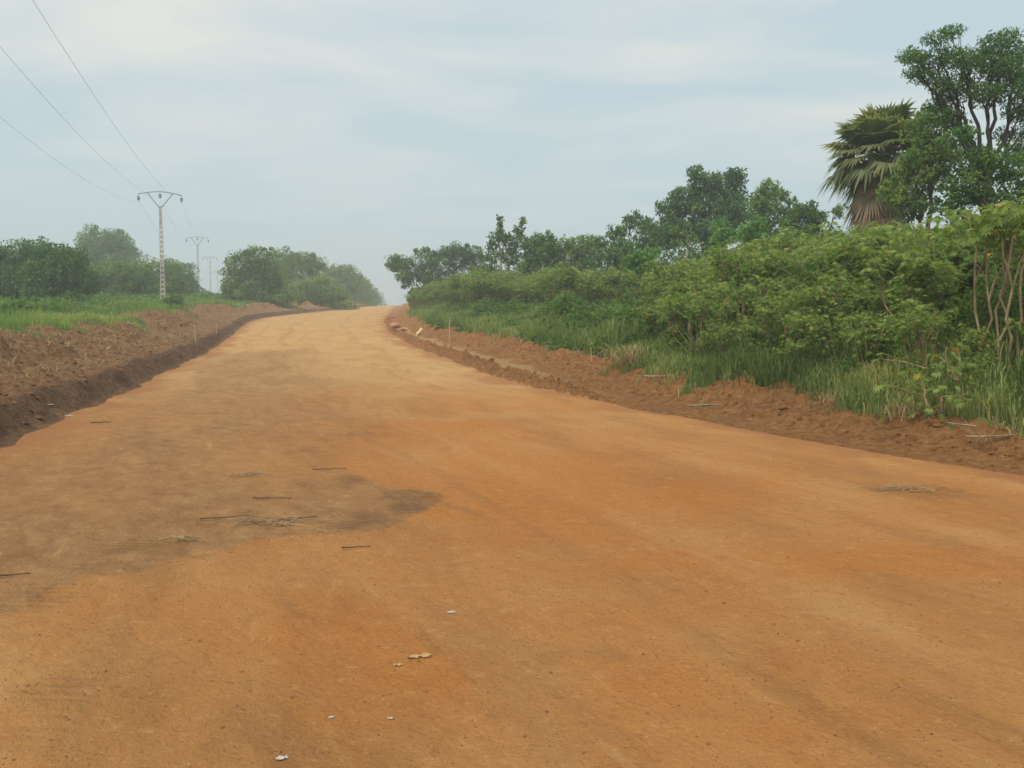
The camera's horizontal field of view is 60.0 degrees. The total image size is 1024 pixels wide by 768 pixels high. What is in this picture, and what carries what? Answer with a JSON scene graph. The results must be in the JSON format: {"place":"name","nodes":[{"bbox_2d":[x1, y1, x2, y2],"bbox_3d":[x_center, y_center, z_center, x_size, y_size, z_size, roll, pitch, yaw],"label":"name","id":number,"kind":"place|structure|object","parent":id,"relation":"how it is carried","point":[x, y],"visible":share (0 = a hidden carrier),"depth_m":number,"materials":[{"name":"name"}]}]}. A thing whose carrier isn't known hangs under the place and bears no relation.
{"place":"outdoors","nodes":[
{"label":"outdoors","id":0,"kind":"place"},
{"bbox_2d":[0,300,370,448],"bbox_3d":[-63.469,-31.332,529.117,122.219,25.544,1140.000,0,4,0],"label":"earth bank","id":1,"kind":"structure","parent":0,"point":[88,393],"depth_m":24.29,"materials":[{"name":"soil"}]},
{"bbox_2d":[0,304,293,439],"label":"soil clods","id":2,"kind":"object","parent":1,"relation":"on","point":[50,373],"visible":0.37,"depth_m":22.80,"materials":[{"name":"brown soil"}]},
{"bbox_2d":[0,291,295,340],"bbox_3d":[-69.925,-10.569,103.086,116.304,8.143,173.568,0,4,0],"label":"grass","id":3,"kind":"structure","parent":1,"relation":"on","point":[9,319],"depth_m":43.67,"materials":[{"name":"green plant"}]},
{"bbox_2d":[0,306,1023,767],"bbox_3d":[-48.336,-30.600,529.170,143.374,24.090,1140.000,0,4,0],"label":"road","id":4,"kind":"structure","parent":0,"point":[502,482],"depth_m":5.42,"materials":[{"name":"orange soil"}]},
{"bbox_2d":[2,458,469,618],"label":"soil crumbs","id":5,"kind":"object","parent":4,"relation":"on","point":[258,538],"visible":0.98,"depth_m":6.79,"materials":[{"name":"brown soil"}]},
{"bbox_2d":[217,514,322,528],"bbox_3d":[-1.918,1.080,7.011,0.871,0.044,0.407,0,4,0],"label":"straw heap","id":6,"kind":"object","parent":4,"relation":"on","point":[270,520],"visible":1,"depth_m":7.03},
{"bbox_2d":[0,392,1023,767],"bbox_3d":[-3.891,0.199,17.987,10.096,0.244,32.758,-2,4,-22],"label":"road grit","id":7,"kind":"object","parent":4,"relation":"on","point":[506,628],"visible":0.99,"depth_m":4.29,"materials":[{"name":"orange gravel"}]},
{"bbox_2d":[845,483,964,494],"bbox_3d":[3.734,0.971,8.318,1.053,0.046,0.525,0,4,0],"label":"straw heap","id":8,"kind":"object","parent":4,"relation":"on","point":[913,488],"visible":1,"depth_m":8.29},
{"bbox_2d":[0,0,1023,305],"label":"sky","id":9,"kind":"structure","parent":0,"point":[359,133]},
{"bbox_2d":[2,302,1023,437],"bbox_3d":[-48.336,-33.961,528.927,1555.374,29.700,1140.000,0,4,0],"label":"ground","id":10,"kind":"structure","parent":0,"point":[950,427],"depth_m":18.17,"materials":[{"name":"soil"}]},
{"bbox_2d":[0,297,41,313],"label":"bush","id":11,"kind":"object","parent":10,"relation":"on","point":[20,304],"visible":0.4,"depth_m":43.79,"materials":[{"name":"green plant"}]},
{"bbox_2d":[0,235,53,299],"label":"broadleaf tree","id":12,"kind":"object","parent":10,"relation":"on","point":[11,263],"visible":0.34,"depth_m":70.67,"materials":[{"name":"green plant"}]},
{"bbox_2d":[8,241,105,301],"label":"broadleaf tree","id":13,"kind":"object","parent":10,"relation":"on","point":[62,262],"visible":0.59,"depth_m":66.82,"materials":[{"name":"green plant"}]},
{"bbox_2d":[58,223,154,279],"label":"round tree","id":14,"kind":"object","parent":10,"relation":"on","point":[105,244],"visible":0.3,"depth_m":161.59,"materials":[{"name":"green plant"}]},
{"bbox_2d":[67,258,166,298],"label":"broadleaf tree","id":15,"kind":"object","parent":10,"relation":"on","point":[136,279],"visible":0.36,"depth_m":102.65,"materials":[{"name":"green plant"}]},
{"bbox_2d":[137,191,182,299],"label":"power pole","id":16,"kind":"object","parent":10,"relation":"on","point":[161,241],"visible":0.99,"depth_m":84.21,"materials":[{"name":"concrete"}]},
{"bbox_2d":[142,257,195,296],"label":"broadleaf tree","id":17,"kind":"object","parent":10,"relation":"on","point":[179,285],"visible":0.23,"depth_m":117.22,"materials":[{"name":"green plant"}]},
{"bbox_2d":[161,255,208,293],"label":"broadleaf tree","id":18,"kind":"object","parent":10,"relation":"on","point":[188,266],"visible":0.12,"depth_m":148.98,"materials":[{"name":"green plant"}]},
{"bbox_2d":[217,244,305,308],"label":"broadleaf tree","id":19,"kind":"object","parent":10,"relation":"on","point":[261,283],"visible":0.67,"depth_m":110.89,"materials":[{"name":"green plant"}]},
{"bbox_2d":[267,245,335,298],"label":"broadleaf tree","id":20,"kind":"object","parent":10,"relation":"on","point":[291,261],"visible":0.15,"depth_m":148.18,"materials":[{"name":"green plant"}]},
{"bbox_2d":[281,271,359,309],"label":"broadleaf tree","id":21,"kind":"object","parent":10,"relation":"on","point":[327,293],"visible":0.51,"depth_m":133.06,"materials":[{"name":"green plant"}]},
{"bbox_2d":[318,263,376,305],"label":"broadleaf tree","id":22,"kind":"object","parent":10,"relation":"on","point":[353,279],"visible":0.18,"depth_m":193.21,"materials":[{"name":"green plant"}]},
{"bbox_2d":[384,240,493,296],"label":"spreading tree","id":23,"kind":"object","parent":10,"relation":"on","point":[407,275],"visible":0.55,"depth_m":103.02,"materials":[{"name":"green plant"}]},
{"bbox_2d":[404,277,497,309],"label":"distant shrubs","id":24,"kind":"object","parent":10,"relation":"on","point":[426,289],"visible":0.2,"depth_m":83.84,"materials":[{"name":"green plant"}]},
{"bbox_2d":[458,273,486,303],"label":"cassava shrub","id":25,"kind":"object","parent":10,"relation":"on","point":[470,281],"visible":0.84,"depth_m":60.92,"materials":[{"name":"green plant"}]},
{"bbox_2d":[468,272,504,308],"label":"cassava shrub","id":26,"kind":"object","parent":10,"relation":"on","point":[485,292],"visible":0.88,"depth_m":60.41,"materials":[{"name":"green plant"}]},
{"bbox_2d":[457,214,561,302],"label":"spindly tree","id":27,"kind":"object","parent":10,"relation":"on","point":[502,237],"visible":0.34,"depth_m":73.00,"materials":[{"name":"green plant"}]},
{"bbox_2d":[514,230,578,300],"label":"broadleaf tree","id":28,"kind":"object","parent":10,"relation":"on","point":[537,248],"visible":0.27,"depth_m":70.82,"materials":[{"name":"green plant"}]},
{"bbox_2d":[533,265,574,301],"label":"cassava shrub","id":29,"kind":"object","parent":10,"relation":"on","point":[547,280],"visible":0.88,"depth_m":48.61,"materials":[{"name":"green plant"}]},
{"bbox_2d":[547,265,585,300],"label":"cassava shrub","id":30,"kind":"object","parent":10,"relation":"on","point":[567,281],"visible":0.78,"depth_m":48.13,"materials":[{"name":"green plant"}]},
{"bbox_2d":[552,233,620,304],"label":"broadleaf tree","id":31,"kind":"object","parent":10,"relation":"on","point":[575,253],"visible":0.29,"depth_m":74.69,"materials":[{"name":"green plant"}]},
{"bbox_2d":[571,266,608,301],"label":"cassava shrub","id":32,"kind":"object","parent":10,"relation":"on","point":[596,274],"visible":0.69,"depth_m":47.86,"materials":[{"name":"green plant"}]},
{"bbox_2d":[577,273,612,302],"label":"cassava shrub","id":33,"kind":"object","parent":10,"relation":"on","point":[595,283],"visible":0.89,"depth_m":46.83,"materials":[{"name":"green plant"}]},
{"bbox_2d":[601,267,632,302],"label":"cassava shrub","id":34,"kind":"object","parent":10,"relation":"on","point":[612,278],"visible":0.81,"depth_m":48.50,"materials":[{"name":"green plant"}]},
{"bbox_2d":[585,344,652,363],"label":"grass tuft","id":35,"kind":"object","parent":10,"relation":"on","point":[622,357],"visible":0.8,"depth_m":21.72,"materials":[{"name":"plant"}]},
{"bbox_2d":[597,314,640,348],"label":"reed clump","id":36,"kind":"object","parent":10,"relation":"on","point":[616,330],"visible":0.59,"depth_m":25.78,"materials":[{"name":"green plant"}]},
{"bbox_2d":[579,209,668,306],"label":"broadleaf tree","id":37,"kind":"object","parent":10,"relation":"on","point":[616,255],"visible":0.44,"depth_m":62.71,"materials":[{"name":"green plant"}]},
{"bbox_2d":[621,246,662,299],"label":"sapling","id":38,"kind":"object","parent":10,"relation":"on","point":[637,260],"visible":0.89,"depth_m":45.16,"materials":[{"name":"green plant"}]},
{"bbox_2d":[628,303,668,338],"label":"cassava shrub","id":39,"kind":"object","parent":10,"relation":"on","point":[651,319],"visible":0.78,"depth_m":23.62,"materials":[{"name":"green plant"}]},
{"bbox_2d":[625,272,679,299],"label":"cassava shrub","id":40,"kind":"object","parent":10,"relation":"on","point":[655,288],"visible":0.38,"depth_m":29.48,"materials":[{"name":"green plant"}]},
{"bbox_2d":[644,253,699,292],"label":"cassava shrub","id":41,"kind":"object","parent":10,"relation":"on","point":[657,268],"visible":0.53,"depth_m":28.90,"materials":[{"name":"green plant"}]},
{"bbox_2d":[657,265,702,295],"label":"cassava shrub","id":42,"kind":"object","parent":10,"relation":"on","point":[681,277],"visible":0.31,"depth_m":27.45,"materials":[{"name":"green plant"}]},
{"bbox_2d":[668,221,699,261],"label":"tree","id":43,"kind":"object","parent":10,"relation":"on","point":[675,232],"visible":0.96,"depth_m":51.46,"materials":[{"name":"green plant"}]},
{"bbox_2d":[658,282,712,346],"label":"cassava shrub","id":44,"kind":"object","parent":10,"relation":"on","point":[669,305],"visible":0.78,"depth_m":21.39,"materials":[{"name":"green plant"}]},
{"bbox_2d":[627,163,759,300],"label":"tall tree","id":45,"kind":"object","parent":10,"relation":"on","point":[729,201],"visible":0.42,"depth_m":64.41,"materials":[{"name":"green plant"}]},
{"bbox_2d":[662,273,725,295],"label":"cassava shrub","id":46,"kind":"object","parent":10,"relation":"on","point":[682,288],"visible":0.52,"depth_m":24.09,"materials":[{"name":"green plant"}]},
{"bbox_2d":[676,295,718,336],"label":"cassava shrub","id":47,"kind":"object","parent":10,"relation":"on","point":[690,317],"visible":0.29,"depth_m":21.00,"materials":[{"name":"green plant"}]},
{"bbox_2d":[664,326,734,357],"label":"spiky plant","id":48,"kind":"object","parent":10,"relation":"on","point":[690,345],"visible":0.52,"depth_m":19.64,"materials":[{"name":"green plant"}]},
{"bbox_2d":[690,292,738,352],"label":"cassava shrub","id":49,"kind":"object","parent":10,"relation":"on","point":[704,308],"visible":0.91,"depth_m":19.75,"materials":[{"name":"green plant"}]},
{"bbox_2d":[418,238,1023,421],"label":"undergrowth","id":50,"kind":"object","parent":10,"relation":"on","point":[572,308],"visible":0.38,"depth_m":23.92,"materials":[{"name":"green plant"}]},
{"bbox_2d":[700,318,743,358],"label":"cassava shrub","id":51,"kind":"object","parent":10,"relation":"on","point":[718,334],"visible":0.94,"depth_m":18.96,"materials":[{"name":"green plant"}]},
{"bbox_2d":[707,218,737,253],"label":"sapling","id":52,"kind":"object","parent":10,"relation":"on","point":[723,233],"visible":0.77,"depth_m":45.52,"materials":[{"name":"green plant"}]},
{"bbox_2d":[699,273,759,324],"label":"cassava shrub","id":53,"kind":"object","parent":10,"relation":"on","point":[720,290],"visible":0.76,"depth_m":21.03,"materials":[{"name":"green plant"}]},
{"bbox_2d":[700,239,763,318],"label":"cassava shrub","id":54,"kind":"object","parent":10,"relation":"on","point":[719,259],"visible":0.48,"depth_m":23.79,"materials":[{"name":"green plant"}]},
{"bbox_2d":[723,242,777,305],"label":"cassava shrub","id":55,"kind":"object","parent":10,"relation":"on","point":[735,267],"visible":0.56,"depth_m":22.92,"materials":[{"name":"green plant"}]},
{"bbox_2d":[734,214,770,245],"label":"sapling","id":56,"kind":"object","parent":10,"relation":"on","point":[755,229],"visible":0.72,"depth_m":43.09,"materials":[{"name":"green plant"}]},
{"bbox_2d":[737,318,779,349],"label":"cassava shrub","id":57,"kind":"object","parent":10,"relation":"on","point":[752,336],"visible":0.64,"depth_m":18.23,"materials":[{"name":"green plant"}]},
{"bbox_2d":[727,272,806,342],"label":"cassava shrub","id":58,"kind":"object","parent":10,"relation":"on","point":[766,291],"visible":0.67,"depth_m":20.05,"materials":[{"name":"green plant"}]},
{"bbox_2d":[737,295,799,350],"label":"cassava shrub","id":59,"kind":"object","parent":10,"relation":"on","point":[766,313],"visible":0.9,"depth_m":17.32,"materials":[{"name":"green plant"}]},
{"bbox_2d":[741,177,802,245],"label":"broadleaf tree","id":60,"kind":"object","parent":10,"relation":"on","point":[762,197],"visible":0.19,"depth_m":57.24,"materials":[{"name":"green plant"}]},
{"bbox_2d":[762,279,817,314],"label":"cassava shrub","id":61,"kind":"object","parent":10,"relation":"on","point":[786,293],"visible":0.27,"depth_m":18.98,"materials":[{"name":"green plant"}]},
{"bbox_2d":[750,237,833,317],"bbox_3d":[7.020,-2.309,21.712,2.369,2.699,1.618,0,4,4],"label":"cassava shrub","id":62,"kind":"object","parent":10,"relation":"on","point":[774,260],"visible":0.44,"depth_m":21.66,"materials":[{"name":"green plant"}]},
{"bbox_2d":[772,335,819,370],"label":"cassava shrub","id":63,"kind":"object","parent":10,"relation":"on","point":[800,347],"visible":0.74,"depth_m":15.84,"materials":[{"name":"green plant"}]},
{"bbox_2d":[749,226,842,300],"bbox_3d":[7.661,-2.779,24.171,1.848,3.030,2.778,-3,5,-36],"label":"cassava shrub","id":64,"kind":"object","parent":10,"relation":"on","point":[795,231],"visible":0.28,"depth_m":24.23,"materials":[{"name":"green plant"}]},
{"bbox_2d":[776,306,819,362],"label":"cassava shrub","id":65,"kind":"object","parent":10,"relation":"on","point":[799,330],"visible":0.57,"depth_m":16.25,"materials":[{"name":"green plant"}]},
{"bbox_2d":[766,281,850,319],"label":"cassava shrub","id":66,"kind":"object","parent":10,"relation":"on","point":[800,303],"visible":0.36,"depth_m":17.55,"materials":[{"name":"green plant"}]},
{"bbox_2d":[778,199,847,244],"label":"broadleaf tree","id":67,"kind":"object","parent":10,"relation":"on","point":[806,215],"visible":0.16,"depth_m":49.20,"materials":[{"name":"green plant"}]},
{"bbox_2d":[786,223,855,253],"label":"cassava shrub","id":68,"kind":"object","parent":10,"relation":"on","point":[828,234],"visible":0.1,"depth_m":22.90,"materials":[{"name":"green plant"}]},
{"bbox_2d":[779,232,863,287],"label":"cassava shrub","id":69,"kind":"object","parent":10,"relation":"on","point":[798,262],"visible":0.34,"depth_m":19.50,"materials":[{"name":"green plant"}]},
{"bbox_2d":[794,311,854,367],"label":"cassava shrub","id":70,"kind":"object","parent":10,"relation":"on","point":[822,334],"visible":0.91,"depth_m":15.39,"materials":[{"name":"green plant"}]},
{"bbox_2d":[793,275,870,338],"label":"cassava shrub","id":71,"kind":"object","parent":10,"relation":"on","point":[823,301],"visible":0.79,"depth_m":16.77,"materials":[{"name":"green plant"}]},
{"bbox_2d":[809,262,861,328],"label":"cassava shrub","id":72,"kind":"object","parent":10,"relation":"on","point":[846,275],"visible":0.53,"depth_m":17.45,"materials":[{"name":"green plant"}]},
{"bbox_2d":[665,301,1010,382],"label":"thicket stems","id":73,"kind":"object","parent":10,"relation":"on","point":[739,339],"visible":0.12,"depth_m":15.36,"materials":[{"name":"plant"}]},
{"bbox_2d":[801,225,904,312],"bbox_3d":[7.087,-2.058,18.813,2.394,2.460,1.803,3,5,37],"label":"cassava shrub","id":74,"kind":"object","parent":10,"relation":"on","point":[843,260],"visible":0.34,"depth_m":18.48,"materials":[{"name":"green plant"}]},
{"bbox_2d":[841,272,886,312],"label":"cassava shrub","id":75,"kind":"object","parent":10,"relation":"on","point":[868,290],"visible":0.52,"depth_m":16.83,"materials":[{"name":"green plant"}]},
{"bbox_2d":[838,310,896,358],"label":"cassava shrub","id":76,"kind":"object","parent":10,"relation":"on","point":[870,317],"visible":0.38,"depth_m":14.50,"materials":[{"name":"green plant"}]},
{"bbox_2d":[842,311,896,374],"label":"cassava shrub","id":77,"kind":"object","parent":10,"relation":"on","point":[865,333],"visible":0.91,"depth_m":14.21,"materials":[{"name":"green plant"}]},
{"bbox_2d":[815,97,942,239],"bbox_3d":[13.949,-6.543,33.697,4.752,8.336,4.741,0,4,0],"label":"fan palm","id":78,"kind":"object","parent":10,"relation":"on","point":[871,130],"visible":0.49,"depth_m":32.87,"materials":[{"name":"green plant"}]},
{"bbox_2d":[843,224,925,295],"bbox_3d":[7.260,-1.880,17.586,1.670,2.538,2.512,1,4,8],"label":"cassava shrub","id":79,"kind":"object","parent":10,"relation":"on","point":[874,231],"visible":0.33,"depth_m":17.27,"materials":[{"name":"green plant"}]},
{"bbox_2d":[864,282,924,321],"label":"cassava shrub","id":80,"kind":"object","parent":10,"relation":"on","point":[889,296],"visible":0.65,"depth_m":15.91,"materials":[{"name":"green plant"}]},
{"bbox_2d":[828,208,966,308],"bbox_3d":[7.627,-2.012,17.458,2.098,2.840,2.530,-1,4,-15],"label":"cassava shrub","id":81,"kind":"object","parent":10,"relation":"on","point":[879,247],"visible":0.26,"depth_m":17.49,"materials":[{"name":"green plant"}]},
{"bbox_2d":[858,241,964,338],"bbox_3d":[6.678,-1.330,14.951,1.665,2.236,2.008,2,5,26],"label":"cassava shrub","id":82,"kind":"object","parent":10,"relation":"on","point":[919,279],"visible":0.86,"depth_m":14.58,"materials":[{"name":"green plant"}]},
{"bbox_2d":[878,303,954,373],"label":"cassava shrub","id":83,"kind":"object","parent":10,"relation":"on","point":[910,324],"visible":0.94,"depth_m":13.12,"materials":[{"name":"green plant"}]},
{"bbox_2d":[872,101,968,230],"bbox_3d":[13.988,-5.878,30.739,3.311,7.658,2.194,0,4,0],"label":"vine covered tree","id":84,"kind":"object","parent":10,"relation":"on","point":[932,153],"visible":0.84,"depth_m":30.28,"materials":[{"name":"green plant"}]},
{"bbox_2d":[891,294,958,356],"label":"cassava shrub","id":85,"kind":"object","parent":10,"relation":"on","point":[912,303],"visible":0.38,"depth_m":13.99,"materials":[{"name":"green plant"}]},
{"bbox_2d":[866,342,987,407],"bbox_3d":[5.584,-0.074,12.090,0.874,1.011,1.581,-7,8,-59],"label":"cassava sprout","id":86,"kind":"object","parent":10,"relation":"on","point":[943,365],"visible":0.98,"depth_m":12.00,"materials":[{"name":"green plant"}]},
{"bbox_2d":[891,264,966,311],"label":"cassava shrub","id":87,"kind":"object","parent":10,"relation":"on","point":[940,287],"visible":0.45,"depth_m":15.33,"materials":[{"name":"green plant"}]},
{"bbox_2d":[886,226,984,331],"bbox_3d":[7.775,-1.675,16.241,1.994,2.270,1.362,-1,4,-8],"label":"cassava shrub","id":88,"kind":"object","parent":10,"relation":"on","point":[931,249],"visible":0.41,"depth_m":15.99,"materials":[{"name":"green plant"}]},
{"bbox_2d":[881,234,1015,309],"bbox_3d":[8.171,-1.766,16.465,2.301,2.307,1.733,-2,5,-26],"label":"cassava shrub","id":89,"kind":"object","parent":10,"relation":"on","point":[890,255],"visible":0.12,"depth_m":16.54,"materials":[{"name":"green plant"}]},
{"bbox_2d":[894,23,1023,213],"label":"tall feathery tree","id":90,"kind":"object","parent":10,"relation":"on","point":[988,55],"visible":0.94,"depth_m":26.23,"materials":[{"name":"green plant"}]},
{"bbox_2d":[926,206,1023,322],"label":"cassava shrub","id":91,"kind":"object","parent":10,"relation":"on","point":[960,223],"visible":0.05,"depth_m":16.47,"materials":[{"name":"green plant"}]},
{"bbox_2d":[927,198,1023,352],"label":"tall cassava","id":92,"kind":"object","parent":10,"relation":"on","point":[986,236],"visible":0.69,"depth_m":13.04,"materials":[{"name":"green plant"}]},
{"bbox_2d":[930,219,1023,322],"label":"cassava shrub","id":93,"kind":"object","parent":10,"relation":"on","point":[980,251],"visible":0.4,"depth_m":15.42,"materials":[{"name":"green plant"}]},
{"bbox_2d":[952,322,1003,361],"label":"cassava shrub","id":94,"kind":"object","parent":10,"relation":"on","point":[973,335],"visible":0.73,"depth_m":12.99,"materials":[{"name":"green plant"}]},
{"bbox_2d":[938,290,1017,346],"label":"cassava shrub","id":95,"kind":"object","parent":10,"relation":"on","point":[979,313],"visible":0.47,"depth_m":14.38,"materials":[{"name":"green plant"}]},
{"bbox_2d":[934,119,1023,231],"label":"broadleaf tree","id":96,"kind":"object","parent":10,"relation":"on","point":[974,173],"visible":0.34,"depth_m":21.61,"materials":[{"name":"green plant"}]},
{"bbox_2d":[966,349,1001,376],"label":"cassava shrub","id":97,"kind":"object","parent":10,"relation":"on","point":[986,360],"visible":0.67,"depth_m":12.44,"materials":[{"name":"green plant"}]},
{"bbox_2d":[974,190,1023,363],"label":"tall cassava","id":98,"kind":"object","parent":10,"relation":"on","point":[1013,211],"visible":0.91,"depth_m":12.59,"materials":[{"name":"green plant"}]},
{"bbox_2d":[384,303,1023,475],"bbox_3d":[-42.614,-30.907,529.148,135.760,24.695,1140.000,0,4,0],"label":"earth bank","id":99,"kind":"structure","parent":0,"point":[841,421],"depth_m":15.37,"materials":[{"name":"soil"}]},
{"bbox_2d":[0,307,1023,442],"bbox_3d":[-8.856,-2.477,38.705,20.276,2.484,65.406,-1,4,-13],"label":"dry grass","id":100,"kind":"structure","parent":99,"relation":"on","point":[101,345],"depth_m":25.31,"materials":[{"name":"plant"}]},
{"bbox_2d":[403,301,632,357],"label":"grass","id":101,"kind":"structure","parent":99,"relation":"on","point":[426,312],"depth_m":41.93,"materials":[{"name":"green plant"}]},
{"bbox_2d":[385,314,1023,475],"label":"soil clods","id":102,"kind":"object","parent":99,"relation":"on","point":[784,408],"visible":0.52,"depth_m":12.35,"materials":[{"name":"brown soil"}]},
{"bbox_2d":[543,303,1023,440],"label":"grass","id":103,"kind":"structure","parent":99,"relation":"on","point":[999,401],"depth_m":14.27,"materials":[{"name":"green plant"}]},
{"bbox_2d":[873,370,972,422],"bbox_3d":[5.337,0.186,11.487,1.034,0.667,1.278,4,6,43],"label":"cassava sprout","id":104,"kind":"object","parent":99,"relation":"on","point":[927,380],"visible":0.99,"depth_m":11.57,"materials":[{"name":"green plant"}]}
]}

